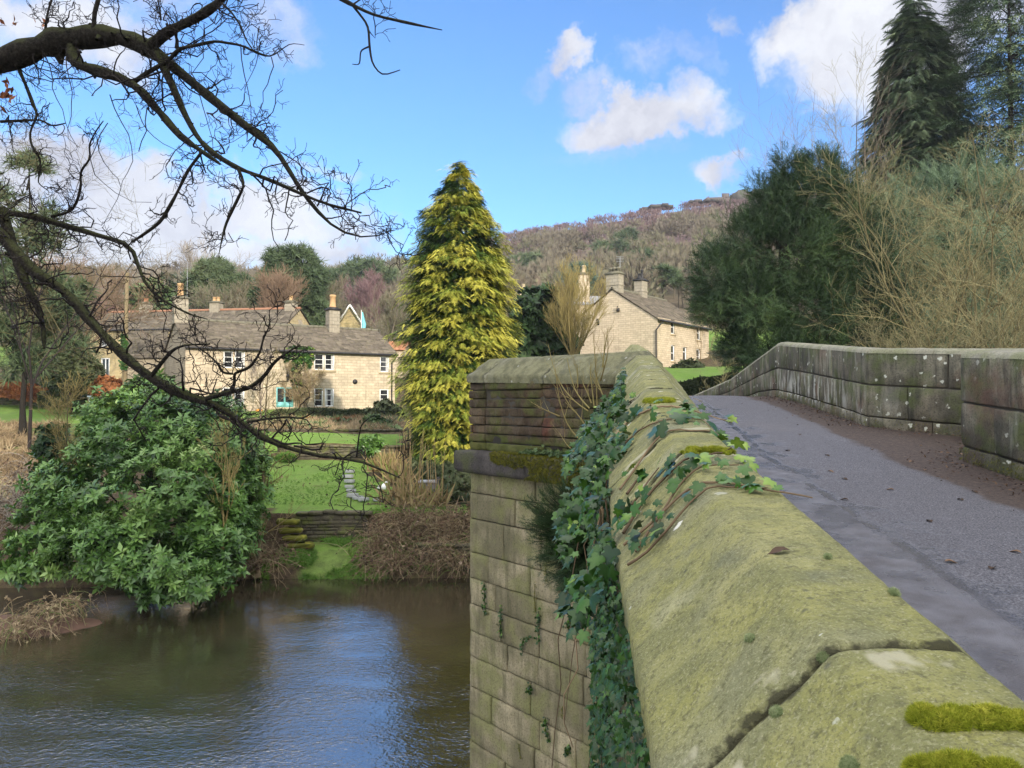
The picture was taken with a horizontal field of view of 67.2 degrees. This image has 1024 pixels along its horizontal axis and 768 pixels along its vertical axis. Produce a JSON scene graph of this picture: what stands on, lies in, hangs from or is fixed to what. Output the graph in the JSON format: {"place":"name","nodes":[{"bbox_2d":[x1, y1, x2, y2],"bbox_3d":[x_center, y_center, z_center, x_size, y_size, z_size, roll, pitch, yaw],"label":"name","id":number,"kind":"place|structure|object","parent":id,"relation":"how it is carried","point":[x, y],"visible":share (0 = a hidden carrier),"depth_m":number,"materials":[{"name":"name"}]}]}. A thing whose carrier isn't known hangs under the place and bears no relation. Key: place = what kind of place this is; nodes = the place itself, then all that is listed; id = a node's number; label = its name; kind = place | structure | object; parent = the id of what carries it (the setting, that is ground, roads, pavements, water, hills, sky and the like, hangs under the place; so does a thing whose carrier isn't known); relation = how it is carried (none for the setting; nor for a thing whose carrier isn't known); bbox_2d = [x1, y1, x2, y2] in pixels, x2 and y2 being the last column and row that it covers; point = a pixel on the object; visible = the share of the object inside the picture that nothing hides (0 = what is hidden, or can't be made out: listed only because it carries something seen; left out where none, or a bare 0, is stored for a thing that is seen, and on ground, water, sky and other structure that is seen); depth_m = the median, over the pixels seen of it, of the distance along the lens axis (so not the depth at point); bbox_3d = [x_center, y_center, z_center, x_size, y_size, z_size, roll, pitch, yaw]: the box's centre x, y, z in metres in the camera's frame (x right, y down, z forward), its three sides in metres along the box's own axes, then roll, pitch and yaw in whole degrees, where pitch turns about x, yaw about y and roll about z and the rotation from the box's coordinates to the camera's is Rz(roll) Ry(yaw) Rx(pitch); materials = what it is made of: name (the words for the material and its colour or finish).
{"place":"outdoors","nodes":[
{"label":"outdoors","id":0,"kind":"place"},
{"bbox_2d":[0,614,101,638],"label":"mud bank","id":1,"kind":"structure","parent":0,"point":[89,622],"depth_m":20.41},
{"bbox_2d":[0,585,107,647],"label":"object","id":2,"kind":"object","parent":1,"relation":"on","point":[53,609],"visible":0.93,"depth_m":20.07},
{"bbox_2d":[0,578,470,767],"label":"river","id":3,"kind":"structure","parent":0,"point":[329,673],"depth_m":16.62,"materials":[{"name":"liquid"}]},
{"bbox_2d":[0,314,1022,587],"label":"ground","id":4,"kind":"structure","parent":0,"point":[328,558],"depth_m":33.47,"materials":[{"name":"plant"}]},
{"bbox_2d":[0,397,36,405],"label":"dry stone wall","id":5,"kind":"structure","parent":4,"relation":"on","point":[7,401],"depth_m":61.05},
{"bbox_2d":[0,380,47,402],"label":"copper hedge","id":6,"kind":"object","parent":5,"relation":"on","point":[11,391],"visible":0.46,"depth_m":59.35,"materials":[{"name":"brown plant"}]},
{"bbox_2d":[0,417,70,548],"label":"bank plants","id":7,"kind":"object","parent":4,"relation":"on","point":[16,441],"visible":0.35,"depth_m":40.42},
{"bbox_2d":[0,302,101,385],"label":"cypress bush","id":8,"kind":"object","parent":4,"relation":"on","point":[4,363],"visible":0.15,"depth_m":61.56,"materials":[{"name":"green plant"}]},
{"bbox_2d":[0,435,102,549],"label":"bramble","id":9,"kind":"object","parent":4,"relation":"on","point":[11,501],"visible":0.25,"depth_m":29.02,"materials":[{"name":"brown plant"}]},
{"bbox_2d":[0,145,104,436],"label":"scots pine","id":10,"kind":"object","parent":4,"relation":"on","point":[17,362],"visible":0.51,"depth_m":43.78,"materials":[{"name":"green plant"}]},
{"bbox_2d":[27,421,80,493],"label":"holly bush","id":11,"kind":"object","parent":4,"relation":"on","point":[42,443],"visible":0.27,"depth_m":29.49,"materials":[{"name":"green plant"}]},
{"bbox_2d":[28,371,98,489],"bbox_3d":[-15.083,2.626,25.870,2.357,6.206,2.105,0,-1,0],"label":"alder sapling","id":12,"kind":"object","parent":4,"relation":"on","point":[60,455],"visible":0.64,"depth_m":25.79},
{"bbox_2d":[35,388,93,408],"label":"hedge","id":13,"kind":"object","parent":4,"relation":"on","point":[83,398],"visible":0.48,"depth_m":56.94,"materials":[{"name":"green plant"}]},
{"bbox_2d":[38,349,106,413],"bbox_3d":[-33.086,-0.118,57.971,4.732,5.110,4.660,0,-1,0],"label":"clipped bush","id":14,"kind":"object","parent":4,"relation":"on","point":[67,365],"visible":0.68,"depth_m":56.60,"materials":[{"name":"green plant"}]},
{"bbox_2d":[8,245,170,350],"bbox_3d":[-33.811,-4.889,62.297,12.336,13.566,8.092,0,-1,-12],"label":"tree","id":15,"kind":"object","parent":4,"relation":"on","point":[107,293],"visible":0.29,"depth_m":62.11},
{"bbox_2d":[0,91,204,451],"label":"larch tree","id":16,"kind":"object","parent":4,"relation":"on","point":[32,380],"visible":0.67,"depth_m":41.33,"materials":[{"name":"plant"}]},
{"bbox_2d":[87,374,122,397],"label":"russet bush","id":17,"kind":"object","parent":4,"relation":"on","point":[108,382],"visible":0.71,"depth_m":55.66,"materials":[{"name":"orange plant"}]},
{"bbox_2d":[77,262,152,324],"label":"bare tree","id":18,"kind":"object","parent":4,"relation":"on","point":[118,300],"visible":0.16,"depth_m":82.52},
{"bbox_2d":[92,258,152,308],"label":"bare tree","id":19,"kind":"object","parent":4,"relation":"on","point":[116,274],"visible":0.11,"depth_m":99.23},
{"bbox_2d":[118,273,128,387],"bbox_3d":[-26.203,-2.327,51.991,0.797,10.404,0.495,0,-1,0],"label":"timber pole","id":20,"kind":"object","parent":4,"relation":"on","point":[124,369],"visible":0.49,"depth_m":51.99,"materials":[{"name":"brown wood"}]},
{"bbox_2d":[0,367,278,613],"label":"laurel bush","id":21,"kind":"object","parent":4,"relation":"on","point":[95,536],"visible":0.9,"depth_m":23.14,"materials":[{"name":"green plant"}]},
{"bbox_2d":[119,276,176,310],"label":"tree","id":22,"kind":"object","parent":4,"relation":"on","point":[171,294],"visible":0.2,"depth_m":84.84,"materials":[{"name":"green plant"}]},
{"bbox_2d":[124,372,177,421],"bbox_3d":[-23.663,0.963,50.137,3.976,3.799,3.449,0,-1,0],"label":"cherry laurel","id":23,"kind":"object","parent":4,"relation":"on","point":[168,377],"visible":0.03,"depth_m":49.54,"materials":[{"name":"green plant"}]},
{"bbox_2d":[137,230,255,308],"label":"bare tree","id":24,"kind":"object","parent":4,"relation":"on","point":[191,260],"visible":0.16,"depth_m":94.00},
{"bbox_2d":[85,295,310,381],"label":"stone house","id":25,"kind":"structure","parent":4,"relation":"on","point":[214,311],"depth_m":72.07,"materials":[{"name":"stone"}]},
{"bbox_2d":[177,254,261,308],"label":"pine tree","id":26,"kind":"object","parent":4,"relation":"on","point":[218,270],"visible":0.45,"depth_m":90.88,"materials":[{"name":"green plant"}]},
{"bbox_2d":[184,275,255,308],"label":"bare tree","id":27,"kind":"object","parent":4,"relation":"on","point":[236,298],"visible":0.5,"depth_m":81.79,"materials":[{"name":"plant"}]},
{"bbox_2d":[0,0,441,536],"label":"bare tree","id":28,"kind":"object","parent":4,"relation":"on","point":[59,43],"visible":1,"depth_m":5.76,"materials":[{"name":"brown plant"}]},
{"bbox_2d":[197,405,255,591],"bbox_3d":[-8.886,3.450,23.374,1.906,5.627,1.380,-1,-2,28],"label":"bare sapling","id":29,"kind":"object","parent":4,"relation":"on","point":[228,468],"visible":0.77,"depth_m":23.35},
{"bbox_2d":[244,343,275,417],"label":"rose tree","id":30,"kind":"object","parent":4,"relation":"on","point":[252,378],"visible":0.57,"depth_m":54.81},
{"bbox_2d":[225,513,319,588],"bbox_3d":[-8.699,5.998,26.428,3.780,2.971,4.080,0,-1,14],"label":"bramble","id":31,"kind":"object","parent":4,"relation":"on","point":[252,560],"visible":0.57,"depth_m":26.15,"materials":[{"name":"brown plant"}]},
{"bbox_2d":[240,341,306,577],"bbox_3d":[-8.430,2.538,26.250,2.072,7.993,2.279,-1,-2,24],"label":"alder sapling","id":32,"kind":"object","parent":4,"relation":"on","point":[256,575],"visible":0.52,"depth_m":26.24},
{"bbox_2d":[249,262,309,307],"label":"bare tree","id":33,"kind":"object","parent":4,"relation":"on","point":[276,280],"visible":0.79,"depth_m":83.05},
{"bbox_2d":[164,261,398,412],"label":"stone cottage","id":34,"kind":"structure","parent":4,"relation":"on","point":[352,362],"depth_m":63.98,"materials":[{"name":"stone"}]},
{"bbox_2d":[276,387,292,406],"bbox_3d":[-18.393,1.070,62.289,1.213,1.612,0.858,0,-1,0],"label":"door","id":35,"kind":"structure","parent":34,"relation":"in","point":[284,402],"depth_m":62.20,"materials":[{"name":"teal paint"}]},
{"bbox_2d":[281,345,315,406],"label":"wall ivy","id":36,"kind":"object","parent":34,"relation":"attached to","point":[308,359],"depth_m":62.78,"materials":[{"name":"green plant"}]},
{"bbox_2d":[325,388,333,406],"bbox_3d":[-15.289,1.129,64.363,0.711,1.503,0.515,0,-1,0],"label":"window","id":37,"kind":"structure","parent":34,"relation":"in","point":[329,393],"depth_m":64.39,"materials":[{"name":"white paint"}]},
{"bbox_2d":[246,240,332,325],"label":"pine tree","id":38,"kind":"object","parent":4,"relation":"on","point":[314,304],"visible":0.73,"depth_m":87.28,"materials":[{"name":"green plant"}]},
{"bbox_2d":[282,534,307,540],"bbox_3d":[-7.882,5.590,28.016,0.878,0.224,0.650,0,-1,0],"label":"stone step","id":39,"kind":"object","parent":4,"relation":"on","point":[299,537],"visible":0.94,"depth_m":27.77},
{"bbox_2d":[287,541,314,548],"bbox_3d":[-7.640,5.839,27.895,1.009,0.201,0.589,0,-1,0],"label":"stone step","id":40,"kind":"object","parent":4,"relation":"on","point":[305,544],"visible":0.9,"depth_m":27.65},
{"bbox_2d":[278,362,326,407],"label":"climbing rose","id":41,"kind":"object","parent":4,"relation":"on","point":[296,396],"visible":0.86,"depth_m":62.28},
{"bbox_2d":[267,407,371,417],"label":"hedge","id":42,"kind":"object","parent":4,"relation":"on","point":[337,411],"visible":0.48,"depth_m":55.78,"materials":[{"name":"green plant"}]},
{"bbox_2d":[245,534,396,579],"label":"bank plants","id":43,"kind":"object","parent":4,"relation":"on","point":[312,557],"visible":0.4,"depth_m":26.69,"materials":[{"name":"green plant"}]},
{"bbox_2d":[264,460,389,505],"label":"grass tufts","id":44,"kind":"object","parent":4,"relation":"on","point":[311,490],"visible":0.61,"depth_m":32.60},
{"bbox_2d":[256,413,403,429],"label":"border plants","id":45,"kind":"object","parent":4,"relation":"on","point":[354,423],"visible":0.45,"depth_m":49.00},
{"bbox_2d":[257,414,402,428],"bbox_3d":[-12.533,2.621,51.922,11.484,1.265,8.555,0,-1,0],"label":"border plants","id":46,"kind":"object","parent":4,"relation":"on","point":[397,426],"visible":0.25,"depth_m":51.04,"materials":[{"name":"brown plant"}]},
{"bbox_2d":[295,509,372,541],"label":"dry stone wall","id":47,"kind":"structure","parent":4,"relation":"on","point":[318,524],"depth_m":28.75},
{"bbox_2d":[267,428,406,432],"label":"dry stone wall","id":48,"kind":"structure","parent":4,"relation":"on","point":[365,430],"depth_m":47.12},
{"bbox_2d":[322,272,353,325],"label":"bare tree","id":49,"kind":"object","parent":4,"relation":"on","point":[335,286],"visible":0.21,"depth_m":91.19,"materials":[{"name":"plant"}]},
{"bbox_2d":[277,445,403,458],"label":"dry stone wall","id":50,"kind":"structure","parent":4,"relation":"on","point":[343,451],"depth_m":39.85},
{"bbox_2d":[340,304,370,327],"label":"gabled house","id":51,"kind":"structure","parent":4,"relation":"on","point":[346,321],"depth_m":96.22,"materials":[{"name":"stone"}]},
{"bbox_2d":[337,263,387,324],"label":"bare tree","id":52,"kind":"object","parent":4,"relation":"on","point":[363,291],"visible":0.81,"depth_m":104.59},
{"bbox_2d":[355,433,385,456],"bbox_3d":[-7.056,3.340,38.418,1.602,1.865,1.380,0,-1,0],"label":"euphorbia","id":53,"kind":"object","parent":4,"relation":"on","point":[373,444],"visible":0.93,"depth_m":38.14,"materials":[{"name":"green plant"}]},
{"bbox_2d":[359,413,396,424],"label":"shrub","id":54,"kind":"object","parent":4,"relation":"on","point":[376,418],"visible":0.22,"depth_m":49.70,"materials":[{"name":"green plant"}]},
{"bbox_2d":[365,398,408,418],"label":"round bush","id":55,"kind":"object","parent":4,"relation":"on","point":[383,407],"visible":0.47,"depth_m":54.46,"materials":[{"name":"green plant"}]},
{"bbox_2d":[355,286,423,342],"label":"bare tree","id":56,"kind":"object","parent":4,"relation":"on","point":[391,319],"visible":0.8,"depth_m":91.78,"materials":[{"name":"plant"}]},
{"bbox_2d":[317,495,469,583],"bbox_3d":[-3.672,5.524,27.832,4.697,3.080,5.446,-1,-2,29],"label":"bramble","id":57,"kind":"object","parent":4,"relation":"on","point":[395,563],"visible":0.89,"depth_m":27.00,"materials":[{"name":"brown plant"}]},
{"bbox_2d":[360,448,427,484],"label":"reed clump","id":58,"kind":"object","parent":4,"relation":"on","point":[386,463],"visible":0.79,"depth_m":34.77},
{"bbox_2d":[389,341,413,377],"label":"tiled outbuilding","id":59,"kind":"structure","parent":4,"relation":"on","point":[401,350],"depth_m":80.24,"materials":[{"name":"orange ceramic"}]},
{"bbox_2d":[345,505,469,574],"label":"bank plants","id":60,"kind":"object","parent":4,"relation":"on","point":[353,552],"visible":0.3,"depth_m":27.61,"materials":[{"name":"green plant"}]},
{"bbox_2d":[367,423,458,512],"bbox_3d":[-3.914,3.367,29.848,3.892,3.865,3.224,0,-1,0],"label":"reed clump","id":61,"kind":"object","parent":4,"relation":"on","point":[404,491],"visible":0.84,"depth_m":29.57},
{"bbox_2d":[384,473,470,584],"bbox_3d":[-2.227,5.130,27.371,4.732,3.716,4.986,0,-1,0],"label":"bramble","id":62,"kind":"object","parent":4,"relation":"on","point":[461,558],"visible":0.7,"depth_m":26.58,"materials":[{"name":"brown plant"}]},
{"bbox_2d":[393,454,470,507],"bbox_3d":[-3.326,4.308,34.881,4.868,1.911,10.720,0,-1,0],"label":"ivy ground cover","id":63,"kind":"object","parent":4,"relation":"on","point":[462,480],"visible":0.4,"depth_m":34.12,"materials":[{"name":"green plant"}]},
{"bbox_2d":[414,542,470,573],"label":"dry stone wall","id":64,"kind":"structure","parent":4,"relation":"on","point":[461,546],"depth_m":26.56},
{"bbox_2d":[383,159,526,464],"bbox_3d":[-2.986,-3.318,39.995,7.682,16.846,7.454,0,-1,0],"label":"golden conifer","id":65,"kind":"object","parent":4,"relation":"on","point":[474,267],"visible":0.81,"depth_m":38.43,"materials":[{"name":"yellow plant"}]},
{"bbox_2d":[504,281,583,357],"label":"evergreen tree","id":66,"kind":"object","parent":4,"relation":"on","point":[537,331],"visible":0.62,"depth_m":54.47,"materials":[{"name":"green plant"}]},
{"bbox_2d":[557,260,599,294],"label":"blue pine","id":67,"kind":"object","parent":4,"relation":"on","point":[594,278],"visible":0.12,"depth_m":119.68,"materials":[{"name":"green plant"}]},
{"bbox_2d":[543,250,616,354],"bbox_3d":[4.160,-4.203,51.654,4.972,9.197,5.137,0,-1,20],"label":"willow tree","id":68,"kind":"object","parent":4,"relation":"on","point":[567,314],"visible":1,"depth_m":51.64,"materials":[{"name":"plant"}]},
{"bbox_2d":[566,258,712,366],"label":"stone farmhouse","id":69,"kind":"object","parent":4,"relation":"on","point":[659,331],"visible":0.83,"depth_m":71.07,"materials":[{"name":"stone"}]},
{"bbox_2d":[669,357,705,367],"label":"garden bush","id":70,"kind":"object","parent":4,"relation":"on","point":[689,363],"visible":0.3,"depth_m":63.61,"materials":[{"name":"green plant"}]},
{"bbox_2d":[678,371,736,395],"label":"hedge","id":71,"kind":"object","parent":4,"relation":"on","point":[692,387],"visible":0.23,"depth_m":40.37,"materials":[{"name":"green plant"}]},
{"bbox_2d":[454,342,1023,767],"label":"stone bridge","id":72,"kind":"structure","parent":4,"relation":"on","point":[707,581],"depth_m":1.98,"materials":[{"name":"stone"}]},
{"bbox_2d":[489,450,585,486],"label":"ledge moss","id":73,"kind":"object","parent":72,"relation":"attached to","point":[539,465],"visible":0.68,"depth_m":9.33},
{"bbox_2d":[518,445,586,458],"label":"ledge weeds","id":74,"kind":"object","parent":72,"relation":"on","point":[551,453],"visible":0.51,"depth_m":9.30,"materials":[{"name":"green plant"}]},
{"bbox_2d":[518,475,589,599],"bbox_3d":[0.573,1.795,8.891,0.700,1.518,1.456,1,-2,-41],"label":"yew seedling","id":75,"kind":"object","parent":72,"relation":"attached to","point":[545,523],"visible":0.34,"depth_m":8.87,"materials":[{"name":"green plant"}]},
{"bbox_2d":[529,313,615,451],"bbox_3d":[0.668,0.051,8.893,0.372,1.664,1.670,1,-2,-42],"label":"bare shrub","id":76,"kind":"object","parent":72,"relation":"on","point":[596,381],"visible":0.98,"depth_m":8.71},
{"bbox_2d":[642,396,676,403],"bbox_3d":[0.802,0.091,4.192,0.183,0.063,0.390,0,-1,0],"label":"moss strip","id":77,"kind":"object","parent":72,"relation":"on","point":[650,400],"visible":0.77,"depth_m":4.10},
{"bbox_2d":[551,367,812,767],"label":"ivy","id":78,"kind":"object","parent":72,"relation":"attached to","point":[593,586],"visible":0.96,"depth_m":2.41,"materials":[{"name":"green plant"}]},
{"bbox_2d":[679,444,736,455],"bbox_3d":[0.788,0.244,2.834,0.188,0.083,0.848,-1,-2,26],"label":"moss strip","id":79,"kind":"object","parent":72,"relation":"on","point":[711,448],"visible":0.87,"depth_m":2.54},
{"bbox_2d":[837,753,860,767],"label":"moss tuft","id":80,"kind":"object","parent":72,"relation":"on","point":[847,761],"visible":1,"depth_m":0.86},
{"bbox_2d":[898,745,1023,767],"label":"moss cushion","id":81,"kind":"object","parent":72,"relation":"on","point":[952,758],"visible":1,"depth_m":0.77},
{"bbox_2d":[903,699,1023,733],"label":"moss cushion","id":82,"kind":"object","parent":72,"relation":"on","point":[947,717],"visible":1,"depth_m":0.84,"materials":[{"name":"plant"}]},
{"bbox_2d":[676,139,934,377],"bbox_3d":[14.094,-4.719,36.518,13.705,13.818,7.055,1,-1,-23],"label":"yew tree","id":83,"kind":"object","parent":4,"relation":"on","point":[760,305],"visible":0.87,"depth_m":35.07,"materials":[{"name":"green plant"}]},
{"bbox_2d":[729,44,932,260],"bbox_3d":[17.610,-8.004,41.650,11.319,18.274,9.386,0,-1,0],"label":"ash sapling","id":84,"kind":"object","parent":4,"relation":"on","point":[864,137],"visible":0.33,"depth_m":40.37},
{"bbox_2d":[699,272,1023,391],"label":"bare shrub","id":85,"kind":"object","parent":4,"relation":"on","point":[917,331],"visible":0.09,"depth_m":25.59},
{"bbox_2d":[739,103,1023,348],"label":"budding tree","id":86,"kind":"object","parent":4,"relation":"on","point":[979,272],"visible":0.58,"depth_m":28.65,"materials":[{"name":"plant"}]},
{"bbox_2d":[786,33,1023,347],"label":"budding tree","id":87,"kind":"object","parent":4,"relation":"on","point":[901,309],"visible":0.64,"depth_m":32.49,"materials":[{"name":"plant"}]},
{"bbox_2d":[845,0,1001,346],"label":"spruce tree","id":88,"kind":"object","parent":4,"relation":"on","point":[914,29],"visible":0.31,"depth_m":62.69,"materials":[{"name":"green plant"}]},
{"bbox_2d":[834,142,1023,348],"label":"bush","id":89,"kind":"object","parent":4,"relation":"on","point":[936,175],"visible":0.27,"depth_m":39.70,"materials":[{"name":"green plant"}]},
{"bbox_2d":[837,269,1023,348],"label":"bare shrub","id":90,"kind":"object","parent":4,"relation":"on","point":[975,331],"visible":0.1,"depth_m":23.96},
{"bbox_2d":[905,0,1023,347],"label":"cypress tree","id":91,"kind":"object","parent":4,"relation":"on","point":[1010,91],"visible":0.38,"depth_m":59.94,"materials":[{"name":"green plant"}]},
{"bbox_2d":[0,0,1023,274],"label":"sky","id":92,"kind":"structure","parent":0,"point":[569,111],"materials":[{"name":"blue"}]},
{"bbox_2d":[11,193,1022,339],"bbox_3d":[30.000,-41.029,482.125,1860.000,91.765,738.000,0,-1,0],"label":"hill","id":93,"kind":"structure","parent":0,"point":[669,296],"depth_m":199.15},
{"bbox_2d":[326,265,349,297],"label":"hillside pine","id":94,"kind":"object","parent":93,"relation":"on","point":[335,273],"visible":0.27,"depth_m":149.12,"materials":[{"name":"green plant"}]},
{"bbox_2d":[331,254,384,288],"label":"hillside pine","id":95,"kind":"object","parent":93,"relation":"on","point":[355,271],"visible":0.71,"depth_m":164.53,"materials":[{"name":"green plant"}]},
{"bbox_2d":[366,258,401,321],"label":"hillside pine","id":96,"kind":"object","parent":93,"relation":"on","point":[393,272],"visible":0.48,"depth_m":169.61,"materials":[{"name":"green plant"}]},
{"bbox_2d":[0,200,1023,341],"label":"hillside woodland","id":97,"kind":"object","parent":93,"relation":"on","point":[546,270],"visible":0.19,"depth_m":213.11,"materials":[{"name":"plant"}]},
{"bbox_2d":[508,248,544,268],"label":"hillside pine","id":98,"kind":"object","parent":93,"relation":"on","point":[528,257],"visible":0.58,"depth_m":199.49,"materials":[{"name":"green plant"}]},
{"bbox_2d":[585,236,632,269],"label":"hillside pine","id":99,"kind":"object","parent":93,"relation":"on","point":[618,245],"visible":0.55,"depth_m":209.73,"materials":[{"name":"green plant"}]},
{"bbox_2d":[610,224,642,241],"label":"hillside pine","id":100,"kind":"object","parent":93,"relation":"on","point":[629,231],"visible":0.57,"depth_m":235.40,"materials":[{"name":"green plant"}]},
{"bbox_2d":[628,246,658,268],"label":"hillside pine","id":101,"kind":"object","parent":93,"relation":"on","point":[648,251],"visible":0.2,"depth_m":169.47,"materials":[{"name":"green plant"}]},
{"bbox_2d":[648,263,688,298],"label":"hillside pine","id":102,"kind":"object","parent":93,"relation":"on","point":[671,273],"visible":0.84,"depth_m":129.74,"materials":[{"name":"green plant"}]},
{"bbox_2d":[481,171,1023,252],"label":"birch woodland","id":103,"kind":"object","parent":93,"relation":"on","point":[657,213],"visible":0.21,"depth_m":314.15,"materials":[{"name":"plant"}]},
{"bbox_2d":[689,395,1023,700],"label":"road","id":104,"kind":"structure","parent":0,"point":[970,602],"depth_m":6.46,"materials":[{"name":"asphalt"}]},
{"bbox_2d":[741,396,1023,510],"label":"leaf litter","id":105,"kind":"object","parent":104,"relation":"on","point":[775,397],"visible":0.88,"depth_m":10.23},
{"bbox_2d":[777,390,1023,480],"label":"moss growth","id":106,"kind":"object","parent":104,"relation":"on","point":[960,449],"visible":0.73,"depth_m":8.63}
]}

